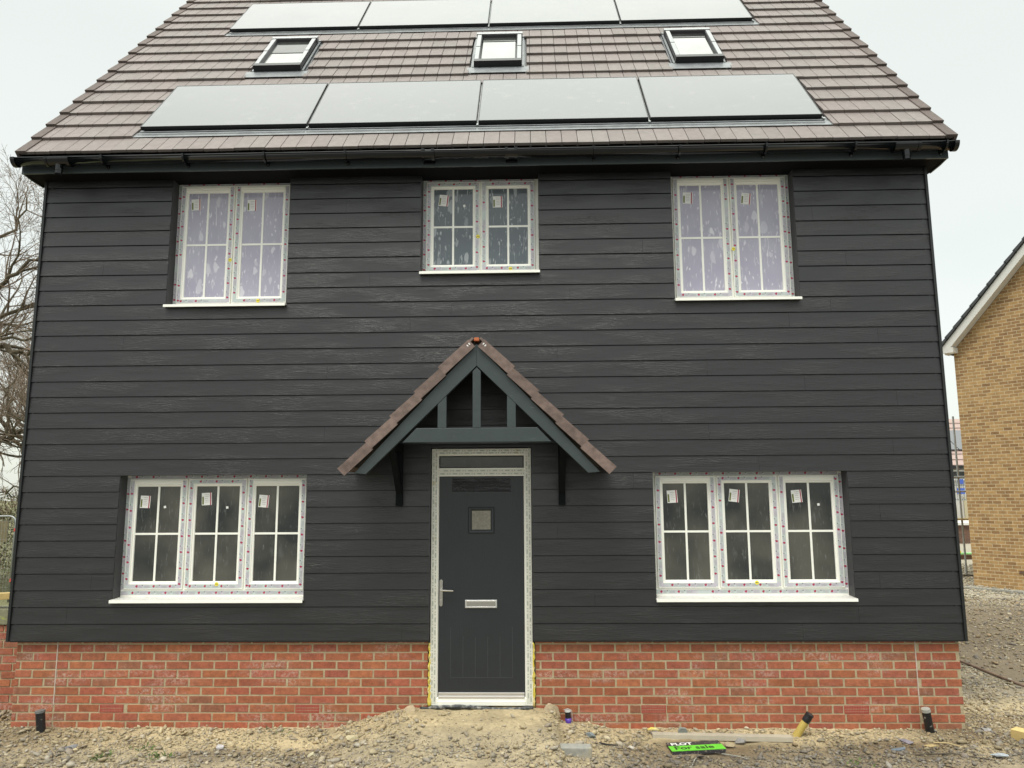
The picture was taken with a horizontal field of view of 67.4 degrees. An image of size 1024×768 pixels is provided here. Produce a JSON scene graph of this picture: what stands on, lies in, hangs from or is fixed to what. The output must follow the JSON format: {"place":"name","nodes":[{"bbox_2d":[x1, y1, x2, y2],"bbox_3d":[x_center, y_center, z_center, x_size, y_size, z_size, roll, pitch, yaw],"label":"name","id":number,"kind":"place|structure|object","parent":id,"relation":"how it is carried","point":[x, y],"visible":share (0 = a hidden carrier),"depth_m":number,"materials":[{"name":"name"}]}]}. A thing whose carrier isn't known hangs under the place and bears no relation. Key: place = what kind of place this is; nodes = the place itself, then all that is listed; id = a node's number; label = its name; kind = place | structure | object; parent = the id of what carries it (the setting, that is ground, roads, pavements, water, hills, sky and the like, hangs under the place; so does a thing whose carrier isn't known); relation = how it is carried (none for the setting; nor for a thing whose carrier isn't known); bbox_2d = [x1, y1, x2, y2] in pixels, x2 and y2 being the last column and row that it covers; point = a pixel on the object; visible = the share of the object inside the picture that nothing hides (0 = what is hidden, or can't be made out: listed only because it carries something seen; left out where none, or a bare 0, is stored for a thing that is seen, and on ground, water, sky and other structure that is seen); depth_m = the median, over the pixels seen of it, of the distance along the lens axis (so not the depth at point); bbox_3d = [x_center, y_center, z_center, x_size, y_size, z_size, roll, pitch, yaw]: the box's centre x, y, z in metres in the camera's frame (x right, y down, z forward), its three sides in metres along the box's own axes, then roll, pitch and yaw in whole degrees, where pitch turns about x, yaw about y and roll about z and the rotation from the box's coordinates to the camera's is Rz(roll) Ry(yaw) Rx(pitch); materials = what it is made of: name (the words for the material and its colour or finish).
{"place":"outdoors","nodes":[
{"label":"outdoors","id":0,"kind":"place"},
{"bbox_2d":[0,501,1023,767],"bbox_3d":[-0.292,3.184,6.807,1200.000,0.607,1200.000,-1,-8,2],"label":"ground","id":1,"kind":"structure","parent":0,"point":[492,721],"depth_m":6.45,"materials":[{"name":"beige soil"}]},
{"bbox_2d":[0,515,15,601],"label":"temporary fence","id":2,"kind":"object","parent":1,"relation":"on","point":[14,518],"visible":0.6,"depth_m":18.13,"materials":[{"name":"grey metal"}]},
{"bbox_2d":[0,521,8,541],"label":"timber hoarding","id":3,"kind":"object","parent":2,"relation":"attached to","point":[3,533],"visible":1,"depth_m":18.46,"materials":[{"name":"beige wood"}]},
{"bbox_2d":[0,486,17,589],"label":"hedge","id":4,"kind":"object","parent":1,"relation":"on","point":[11,513],"visible":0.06,"depth_m":21.14,"materials":[{"name":"green plant"}]},
{"bbox_2d":[0,625,17,709],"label":"garden wall","id":5,"kind":"structure","parent":1,"relation":"on","point":[8,652],"depth_m":7.70,"materials":[{"name":"red brick"}]},
{"bbox_2d":[0,605,8,624],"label":"concrete lintel","id":6,"kind":"structure","parent":5,"relation":"on","point":[3,614],"depth_m":7.75,"materials":[{"name":"grey concrete"}]},
{"bbox_2d":[0,592,9,599],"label":"timber post","id":7,"kind":"object","parent":6,"relation":"on","point":[4,595],"depth_m":7.76,"materials":[{"name":"beige wood"}]},
{"bbox_2d":[0,334,28,427],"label":"bare tree","id":8,"kind":"object","parent":1,"relation":"on","point":[20,394],"visible":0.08,"depth_m":23.96,"materials":[{"name":"brown plant"}]},
{"bbox_2d":[0,310,32,446],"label":"bare tree","id":9,"kind":"object","parent":1,"relation":"on","point":[1,430],"visible":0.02,"depth_m":26.86,"materials":[{"name":"brown plant"}]},
{"bbox_2d":[0,279,35,459],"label":"bare tree","id":10,"kind":"object","parent":1,"relation":"on","point":[18,444],"visible":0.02,"depth_m":28.24,"materials":[{"name":"brown plant"}]},
{"bbox_2d":[0,145,43,515],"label":"oak tree","id":11,"kind":"object","parent":1,"relation":"on","point":[20,350],"visible":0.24,"depth_m":19.01,"materials":[{"name":"brown plant"}]},
{"bbox_2d":[35,709,45,732],"bbox_3d":[-4.206,3.058,6.854,0.110,0.289,0.085,4,-9,-25],"label":"drain pipe","id":12,"kind":"object","parent":1,"relation":"on","point":[40,718],"visible":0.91,"depth_m":6.83,"materials":[{"name":"black plastic"}]},
{"bbox_2d":[65,744,77,749],"bbox_3d":[-3.659,3.018,6.364,0.104,0.045,0.051,-7,-7,-11],"label":"rock","id":13,"kind":"object","parent":1,"relation":"on","point":[72,746],"visible":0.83,"depth_m":6.36,"materials":[{"name":"stone"}]},
{"bbox_2d":[216,744,224,749],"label":"rock","id":14,"kind":"object","parent":1,"relation":"on","point":[219,746],"visible":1,"depth_m":6.44,"materials":[{"name":"stone"}]},
{"bbox_2d":[333,734,341,740],"bbox_3d":[-1.503,3.037,6.582,0.052,0.053,0.078,-8,-12,44],"label":"rock","id":15,"kind":"object","parent":1,"relation":"on","point":[336,738],"visible":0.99,"depth_m":6.57,"materials":[{"name":"stone"}]},
{"bbox_2d":[345,735,358,740],"bbox_3d":[-1.333,2.978,6.446,0.130,0.063,0.064,0,-8,-5],"label":"rock","id":16,"kind":"object","parent":1,"relation":"on","point":[351,737],"visible":0.84,"depth_m":6.42,"materials":[{"name":"stone"}]},
{"bbox_2d":[404,705,416,711],"bbox_3d":[-0.899,2.915,6.820,0.123,0.113,0.098,-3,-3,1],"label":"rubble block","id":17,"kind":"object","parent":1,"relation":"on","point":[409,708],"depth_m":6.81,"materials":[{"name":"stone"}]},
{"bbox_2d":[420,704,533,709],"bbox_3d":[-0.317,2.888,6.847,1.018,0.051,0.054,-1,-8,4],"label":"damp membrane","id":18,"kind":"object","parent":1,"relation":"on","point":[457,706],"visible":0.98,"depth_m":6.84,"materials":[{"name":"black plastic"}]},
{"bbox_2d":[88,726,875,766],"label":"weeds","id":19,"kind":"object","parent":1,"relation":"on","point":[151,748],"visible":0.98,"depth_m":6.23,"materials":[{"name":"green plant"}]},
{"bbox_2d":[5,0,967,729],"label":"detached house","id":20,"kind":"structure","parent":1,"relation":"on","point":[583,360],"depth_m":7.27,"materials":[{"name":"black wood"}]},
{"bbox_2d":[109,475,306,602],"bbox_3d":[-2.797,1.437,7.203,1.783,1.166,0.250,-1,-8,2],"label":"window","id":21,"kind":"structure","parent":20,"relation":"in","point":[188,538],"depth_m":7.25,"materials":[{"name":"white plastic"}]},
{"bbox_2d":[163,183,289,307],"bbox_3d":[-2.777,-1.386,7.612,1.186,1.324,0.250,-1,-8,2],"label":"window","id":22,"kind":"structure","parent":20,"relation":"in","point":[232,239],"depth_m":7.66,"materials":[{"name":"white plastic"}]},
{"bbox_2d":[245,36,322,77],"bbox_3d":[-2.703,-3.908,9.210,0.714,0.952,0.807,-1,-8,2],"label":"roof window","id":23,"kind":"structure","parent":20,"relation":"in","point":[288,56],"depth_m":9.12,"materials":[{"name":"clear glass"}]},
{"bbox_2d":[419,179,539,275],"bbox_3d":[-0.312,-1.556,7.568,1.163,1.029,0.250,-1,-8,2],"label":"window","id":24,"kind":"structure","parent":20,"relation":"in","point":[471,227],"depth_m":7.62,"materials":[{"name":"white plastic"}]},
{"bbox_2d":[427,447,535,706],"bbox_3d":[-0.280,1.744,7.057,0.980,2.324,0.127,-1,-8,2],"label":"front door","id":25,"kind":"structure","parent":20,"relation":"in","point":[481,650],"depth_m":7.05,"materials":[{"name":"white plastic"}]},
{"bbox_2d":[467,31,528,72],"bbox_3d":[-0.157,-3.932,9.144,0.709,0.952,0.807,-1,-8,2],"label":"roof window","id":26,"kind":"structure","parent":20,"relation":"in","point":[493,52],"depth_m":9.05,"materials":[{"name":"clear glass"}]},
{"bbox_2d":[660,27,731,68],"bbox_3d":[2.140,-3.954,9.083,0.704,0.952,0.807,-1,-8,2],"label":"roof window","id":27,"kind":"structure","parent":20,"relation":"in","point":[686,48],"depth_m":8.99,"materials":[{"name":"clear glass"}]},
{"bbox_2d":[671,175,801,301],"bbox_3d":[2.146,-1.434,7.482,1.191,1.324,0.250,-1,-8,2],"label":"window","id":28,"kind":"structure","parent":20,"relation":"in","point":[732,234],"depth_m":7.53,"materials":[{"name":"white plastic"}]},
{"bbox_2d":[653,471,857,601],"bbox_3d":[2.193,1.389,7.072,1.788,1.166,0.250,-1,-8,2],"label":"window","id":29,"kind":"structure","parent":20,"relation":"in","point":[779,536],"depth_m":7.12,"materials":[{"name":"white plastic"}]},
{"bbox_2d":[544,703,560,718],"bbox_3d":[0.353,2.916,6.807,0.156,0.176,0.068,0,-2,2],"label":"rubble block","id":30,"kind":"object","parent":1,"relation":"on","point":[548,707],"depth_m":6.78,"materials":[{"name":"stone"}]},
{"bbox_2d":[564,708,572,723],"bbox_3d":[0.494,2.963,6.809,0.067,0.166,0.064,-6,-10,34],"label":"water pipe","id":31,"kind":"object","parent":1,"relation":"on","point":[567,715],"visible":0.91,"depth_m":6.79,"materials":[{"name":"plastic"}]},
{"bbox_2d":[560,743,591,758],"bbox_3d":[0.502,2.906,6.066,0.250,0.100,0.100,2,-6,-2],"label":"concrete block","id":32,"kind":"object","parent":1,"relation":"on","point":[582,750],"depth_m":6.02,"materials":[{"name":"grey concrete"}]},
{"bbox_2d":[586,732,595,737],"bbox_3d":[0.671,2.985,6.526,0.087,0.046,0.057,6,-12,14],"label":"rock","id":33,"kind":"object","parent":1,"relation":"on","point":[590,734],"visible":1,"depth_m":6.51,"materials":[{"name":"stone"}]},
{"bbox_2d":[599,742,617,745],"bbox_3d":[0.797,2.984,6.353,0.155,0.026,0.056,-1,-8,6],"label":"stick","id":34,"kind":"object","parent":1,"relation":"on","point":[608,744],"visible":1,"depth_m":6.35,"materials":[{"name":"brown wood"}]},
{"bbox_2d":[678,727,687,732],"bbox_3d":[1.476,3.003,6.640,0.084,0.075,0.016,0,12,-4],"label":"slate shard","id":35,"kind":"object","parent":1,"relation":"on","point":[682,729],"visible":0.78,"depth_m":6.63,"materials":[{"name":"grey stone"}]},
{"bbox_2d":[666,740,725,754],"bbox_3d":[1.522,3.016,6.371,0.450,0.033,0.203,-1,-7,-4],"label":"for sale board","id":36,"kind":"object","parent":1,"relation":"on","point":[701,747],"visible":1,"depth_m":6.32,"materials":[{"name":"green plastic"}]},
{"bbox_2d":[652,732,792,742],"bbox_3d":[1.797,3.028,6.587,1.181,0.054,0.078,-1,-8,3],"label":"plank","id":37,"kind":"object","parent":1,"relation":"on","point":[735,736],"visible":1,"depth_m":6.56,"materials":[{"name":"beige wood"}]},
{"bbox_2d":[725,742,733,747],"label":"rock","id":38,"kind":"object","parent":1,"relation":"on","point":[729,744],"visible":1,"depth_m":6.45,"materials":[{"name":"stone"}]},
{"bbox_2d":[722,753,748,758],"bbox_3d":[1.813,3.015,6.220,0.224,0.016,0.012,-5,-9,27],"label":"stick","id":39,"kind":"object","parent":1,"relation":"on","point":[734,755],"visible":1,"depth_m":6.22,"materials":[{"name":"grey wood"}]},
{"bbox_2d":[735,738,745,743],"bbox_3d":[1.937,3.037,6.531,0.101,0.054,0.049,-5,-9,1],"label":"rock","id":40,"kind":"object","parent":1,"relation":"on","point":[740,741],"visible":1,"depth_m":6.51,"materials":[{"name":"stone"}]},
{"bbox_2d":[792,711,813,736],"bbox_3d":[2.497,2.985,6.643,0.225,0.299,0.072,-4,-9,22],"label":"duct pipe","id":41,"kind":"object","parent":1,"relation":"on","point":[806,720],"visible":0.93,"depth_m":6.62,"materials":[{"name":"yellow plastic"}]},
{"bbox_2d":[891,747,904,750],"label":"rock","id":42,"kind":"object","parent":1,"relation":"on","point":[899,749],"visible":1,"depth_m":6.28,"materials":[{"name":"stone"}]},
{"bbox_2d":[898,739,913,743],"bbox_3d":[3.313,3.005,6.461,0.129,0.034,0.043,3,-4,42],"label":"rock","id":43,"kind":"object","parent":1,"relation":"on","point":[906,741],"visible":1,"depth_m":6.45,"materials":[{"name":"stone"}]},
{"bbox_2d":[921,707,934,732],"bbox_3d":[3.635,2.981,6.699,0.142,0.313,0.080,6,-11,-38],"label":"drain pipe","id":44,"kind":"object","parent":1,"relation":"on","point":[927,719],"visible":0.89,"depth_m":6.67,"materials":[{"name":"black plastic"}]},
{"bbox_2d":[924,744,938,746],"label":"rock","id":45,"kind":"object","parent":1,"relation":"on","point":[930,745],"visible":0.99,"depth_m":6.33,"materials":[{"name":"stone"}]},
{"bbox_2d":[933,742,963,747],"bbox_3d":[3.592,2.964,6.323,0.216,0.021,0.021,-5,-9,29],"label":"stick","id":46,"kind":"object","parent":1,"relation":"on","point":[947,743],"visible":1,"depth_m":6.33,"materials":[{"name":"beige wood"}]},
{"bbox_2d":[915,753,1000,761],"bbox_3d":[3.512,2.940,6.060,0.593,0.051,0.011,-4,-9,23],"label":"stick","id":47,"kind":"object","parent":1,"relation":"on","point":[953,753],"visible":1,"depth_m":6.08,"materials":[{"name":"brown wood"}]},
{"bbox_2d":[949,419,967,517],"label":"terraced house","id":48,"kind":"structure","parent":1,"relation":"on","point":[960,460],"depth_m":38.57,"materials":[{"name":"brown brick"}]},
{"bbox_2d":[953,470,964,479],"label":"window","id":49,"kind":"structure","parent":48,"relation":"in","point":[961,472],"depth_m":38.24,"materials":[{"name":"white glass"}]},
{"bbox_2d":[952,416,968,573],"bbox_3d":[11.664,2.958,20.267,4.401,4.112,1.422,-1,-8,2],"label":"scaffolding","id":50,"kind":"object","parent":1,"relation":"on","point":[960,502],"visible":0.16,"depth_m":19.69,"materials":[{"name":"metal"}]},
{"bbox_2d":[954,478,966,499],"bbox_3d":[20.967,4.732,34.802,6.000,1.060,0.060,-1,-8,2],"label":"guard panel","id":51,"kind":"object","parent":50,"relation":"attached to","point":[961,485],"visible":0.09,"depth_m":34.80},
{"bbox_2d":[958,520,970,543],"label":"brick outbuilding","id":52,"kind":"structure","parent":1,"relation":"on","point":[966,531],"depth_m":32.11,"materials":[{"name":"brown brick"}]},
{"bbox_2d":[961,555,971,558],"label":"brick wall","id":53,"kind":"structure","parent":1,"relation":"on","point":[967,556],"depth_m":24.27,"materials":[{"name":"brown brick"}]},
{"bbox_2d":[942,237,1023,589],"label":"brick house","id":54,"kind":"structure","parent":1,"relation":"on","point":[983,342],"depth_m":17.29,"materials":[{"name":"brick"}]},
{"bbox_2d":[980,727,990,732],"bbox_3d":[4.130,3.014,6.689,0.085,0.043,0.039,-1,-8,7],"label":"rock","id":55,"kind":"object","parent":1,"relation":"on","point":[985,729],"visible":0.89,"depth_m":6.68,"materials":[{"name":"stone"}]},
{"bbox_2d":[960,660,1023,686],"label":"edging strip","id":56,"kind":"object","parent":1,"relation":"on","point":[992,673],"visible":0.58,"depth_m":8.89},
{"bbox_2d":[963,586,1023,593],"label":"path edging","id":57,"kind":"object","parent":1,"relation":"on","point":[991,589],"depth_m":16.45,"materials":[{"name":"grey concrete"}]},
{"bbox_2d":[990,753,1008,756],"bbox_3d":[3.838,2.925,6.052,0.133,0.026,0.081,-15,-21,37],"label":"rock","id":58,"kind":"object","parent":1,"relation":"on","point":[1000,755],"visible":1,"depth_m":6.03,"materials":[{"name":"stone"}]},
{"bbox_2d":[1010,727,1023,740],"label":"timber offcut","id":59,"kind":"object","parent":1,"relation":"on","point":[1017,733],"visible":0.78,"depth_m":6.46,"materials":[{"name":"yellow wood"}]},
{"label":"rubble block","id":60,"kind":"object","parent":1,"relation":"on","visible":0},
{"bbox_2d":[647,727,658,730],"bbox_3d":[1.233,3.011,6.698,0.105,0.035,0.027,-1,-8,2],"label":"foam scrap","id":61,"kind":"object","parent":60,"relation":"on","point":[652,728],"visible":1,"depth_m":6.69,"materials":[{"name":"yellow plastic"}]},
{"bbox_2d":[0,0,1023,500],"label":"sky","id":62,"kind":"structure","parent":0,"point":[964,59],"materials":[{"name":"white"}]}
]}

